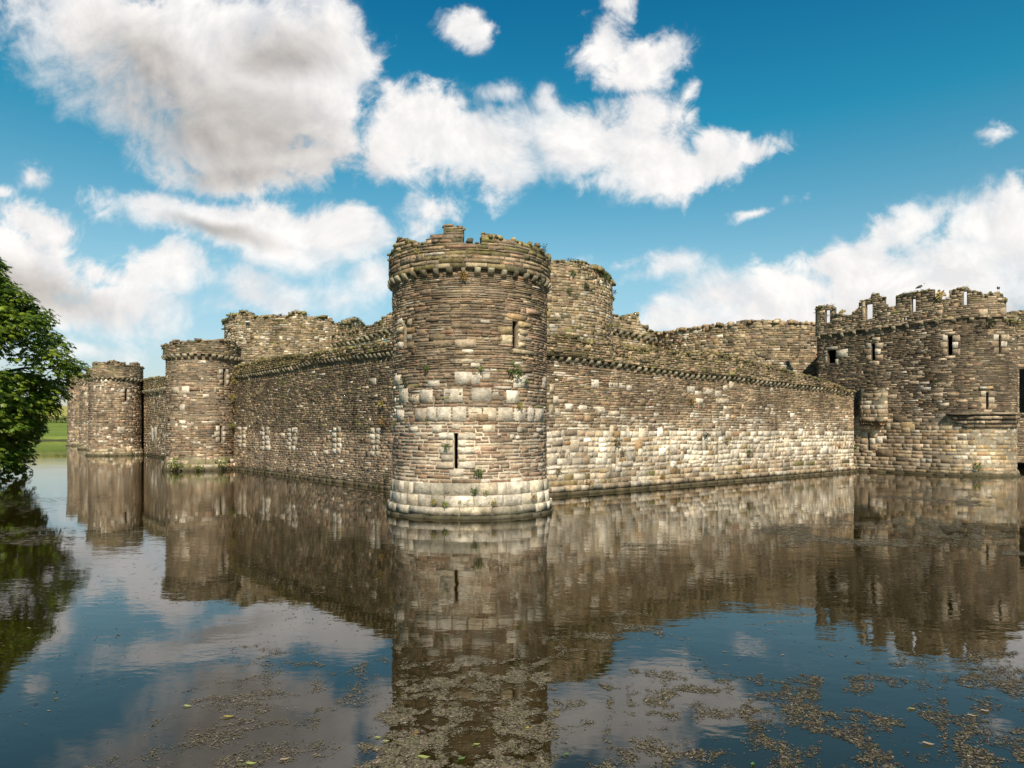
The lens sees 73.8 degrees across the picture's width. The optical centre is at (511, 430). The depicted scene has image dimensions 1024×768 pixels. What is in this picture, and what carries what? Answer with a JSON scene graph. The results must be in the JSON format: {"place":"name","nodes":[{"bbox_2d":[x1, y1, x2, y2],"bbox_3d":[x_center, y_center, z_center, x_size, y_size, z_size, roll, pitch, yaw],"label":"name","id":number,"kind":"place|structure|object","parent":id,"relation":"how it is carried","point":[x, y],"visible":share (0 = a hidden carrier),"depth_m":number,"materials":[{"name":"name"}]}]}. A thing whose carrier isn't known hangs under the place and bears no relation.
{"place":"outdoors","nodes":[
{"label":"outdoors","id":0,"kind":"place"},
{"bbox_2d":[34,406,66,440],"bbox_3d":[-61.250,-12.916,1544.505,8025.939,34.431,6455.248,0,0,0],"label":"ground","id":1,"kind":"structure","parent":0,"point":[57,431],"depth_m":279.59,"materials":[{"name":"green plant"}]},
{"bbox_2d":[0,257,91,476],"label":"chestnut tree","id":2,"kind":"object","parent":1,"relation":"on","point":[22,423],"visible":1,"depth_m":44.46,"materials":[{"name":"green plant"}]},
{"bbox_2d":[40,416,66,422],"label":"hedge","id":3,"kind":"object","parent":1,"relation":"on","point":[63,419],"visible":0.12,"depth_m":331.19,"materials":[{"name":"green plant"}]},
{"bbox_2d":[66,375,78,445],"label":"round tower","id":4,"kind":"structure","parent":1,"relation":"on","point":[73,422],"depth_m":137.03,"materials":[{"name":"stone"}]},
{"bbox_2d":[85,360,144,455],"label":"round tower","id":5,"kind":"structure","parent":1,"relation":"on","point":[114,408],"depth_m":82.00,"materials":[{"name":"stone"}]},
{"bbox_2d":[161,338,242,470],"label":"round tower","id":6,"kind":"structure","parent":1,"relation":"on","point":[199,407],"depth_m":51.33,"materials":[{"name":"stone"}]},
{"bbox_2d":[168,456,183,469],"bbox_3d":[-25.015,2.413,50.772,1.139,1.188,1.222,0,0,0],"label":"wall plant","id":7,"kind":"object","parent":6,"relation":"attached to","point":[174,464],"depth_m":50.52,"materials":[{"name":"green plant"}]},
{"bbox_2d":[214,455,227,466],"bbox_3d":[-22.039,2.357,51.664,1.020,1.031,1.032,0,0,0],"label":"wall plant","id":8,"kind":"object","parent":6,"relation":"attached to","point":[223,461],"depth_m":51.55,"materials":[{"name":"green plant"}]},
{"bbox_2d":[232,340,392,489],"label":"curtain wall","id":9,"kind":"structure","parent":1,"relation":"on","point":[318,417],"depth_m":41.27,"materials":[{"name":"stone"}]},
{"bbox_2d":[386,224,552,519],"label":"corner tower","id":10,"kind":"structure","parent":1,"relation":"on","point":[452,329],"depth_m":23.60,"materials":[{"name":"stone"}]},
{"bbox_2d":[459,270,468,280],"bbox_3d":[-1.660,-5.284,23.205,0.380,0.346,0.333,0,0,-13],"label":"wall plant","id":11,"kind":"object","parent":10,"relation":"attached to","point":[463,275],"depth_m":23.14,"materials":[{"name":"green plant"}]},
{"bbox_2d":[473,467,484,477],"bbox_3d":[-1.153,1.431,23.295,0.442,0.408,0.339,0,0,0],"label":"wall plant","id":12,"kind":"object","parent":10,"relation":"attached to","point":[478,473],"depth_m":23.25,"materials":[{"name":"green plant"}]},
{"bbox_2d":[507,360,522,377],"bbox_3d":[0.099,-2.149,23.778,0.605,0.640,0.740,0,0,37],"label":"wall plant","id":13,"kind":"object","parent":10,"relation":"attached to","point":[512,370],"depth_m":23.70,"materials":[{"name":"green plant"}]},
{"bbox_2d":[514,402,523,409],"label":"wall plant","id":14,"kind":"object","parent":10,"relation":"attached to","point":[520,404],"depth_m":23.86,"materials":[{"name":"green plant"}]},
{"bbox_2d":[546,333,857,496],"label":"curtain wall","id":15,"kind":"structure","parent":1,"relation":"on","point":[778,424],"depth_m":37.34,"materials":[{"name":"stone"}]},
{"bbox_2d":[583,479,593,488],"bbox_3d":[3.669,2.512,32.816,0.543,0.516,0.519,0,0,20],"label":"wall plant","id":16,"kind":"object","parent":15,"relation":"attached to","point":[588,482],"depth_m":32.70,"materials":[{"name":"green plant"}]},
{"bbox_2d":[815,287,1021,476],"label":"gate tower","id":17,"kind":"structure","parent":1,"relation":"on","point":[889,365],"depth_m":46.98,"materials":[{"name":"stone"}]},
{"bbox_2d":[935,289,946,298],"bbox_3d":[29.254,-9.248,46.461,0.772,0.856,0.756,0,0,21],"label":"grass tuft","id":18,"kind":"object","parent":17,"relation":"on","point":[938,294],"visible":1,"depth_m":46.38,"materials":[{"name":"green plant"}]},
{"bbox_2d":[987,317,998,324],"bbox_3d":[31.582,-7.221,44.833,0.732,0.590,0.639,0,0,0],"label":"wall plant","id":19,"kind":"object","parent":17,"relation":"attached to","point":[991,321],"depth_m":44.68,"materials":[{"name":"green plant"}]},
{"bbox_2d":[1007,310,1023,465],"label":"gate wall","id":20,"kind":"structure","parent":1,"relation":"on","point":[1020,391],"depth_m":53.35,"materials":[{"name":"stone"}]},
{"bbox_2d":[141,376,165,457],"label":"curtain wall","id":21,"kind":"structure","parent":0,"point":[153,404],"depth_m":80.03,"materials":[{"name":"stone"}]},
{"bbox_2d":[0,441,1023,767],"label":"water","id":22,"kind":"structure","parent":0,"point":[232,519],"depth_m":11.08,"materials":[{"name":"liquid"}]},
{"bbox_2d":[0,478,1023,767],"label":"floating weed","id":23,"kind":"object","parent":22,"relation":"on","point":[412,746],"visible":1,"depth_m":7.28,"materials":[{"name":"brown plant"}]},
{"bbox_2d":[0,0,1023,405],"label":"sky","id":24,"kind":"structure","parent":0,"point":[169,169],"materials":[{"name":"blue"}]},
{"label":"ward lawn","id":25,"kind":"structure","parent":0,"visible":0},
{"bbox_2d":[77,373,87,449],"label":"curtain wall","id":26,"kind":"structure","parent":25,"relation":"on","point":[82,383],"depth_m":109.30,"materials":[{"name":"stone"}]},
{"bbox_2d":[221,310,364,364],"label":"tower","id":27,"kind":"structure","parent":25,"relation":"on","point":[255,337],"depth_m":73.62,"materials":[{"name":"stone"}]},
{"bbox_2d":[330,312,392,347],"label":"wall","id":28,"kind":"structure","parent":25,"relation":"on","point":[381,329],"depth_m":70.84,"materials":[{"name":"stone"}]},
{"bbox_2d":[221,258,1022,394],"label":"moss","id":29,"kind":"object","parent":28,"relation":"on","point":[345,347],"visible":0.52,"depth_m":43.19,"materials":[{"name":"green plant"}]},
{"bbox_2d":[547,259,615,342],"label":"tower","id":30,"kind":"structure","parent":25,"relation":"on","point":[580,310],"depth_m":50.06,"materials":[{"name":"stone"}]},
{"bbox_2d":[612,312,659,347],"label":"wall","id":31,"kind":"structure","parent":25,"relation":"on","point":[629,330],"depth_m":62.96,"materials":[{"name":"stone"}]},
{"bbox_2d":[656,319,816,376],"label":"wall","id":32,"kind":"structure","parent":25,"relation":"on","point":[790,344],"depth_m":58.69,"materials":[{"name":"stone"}]}
]}

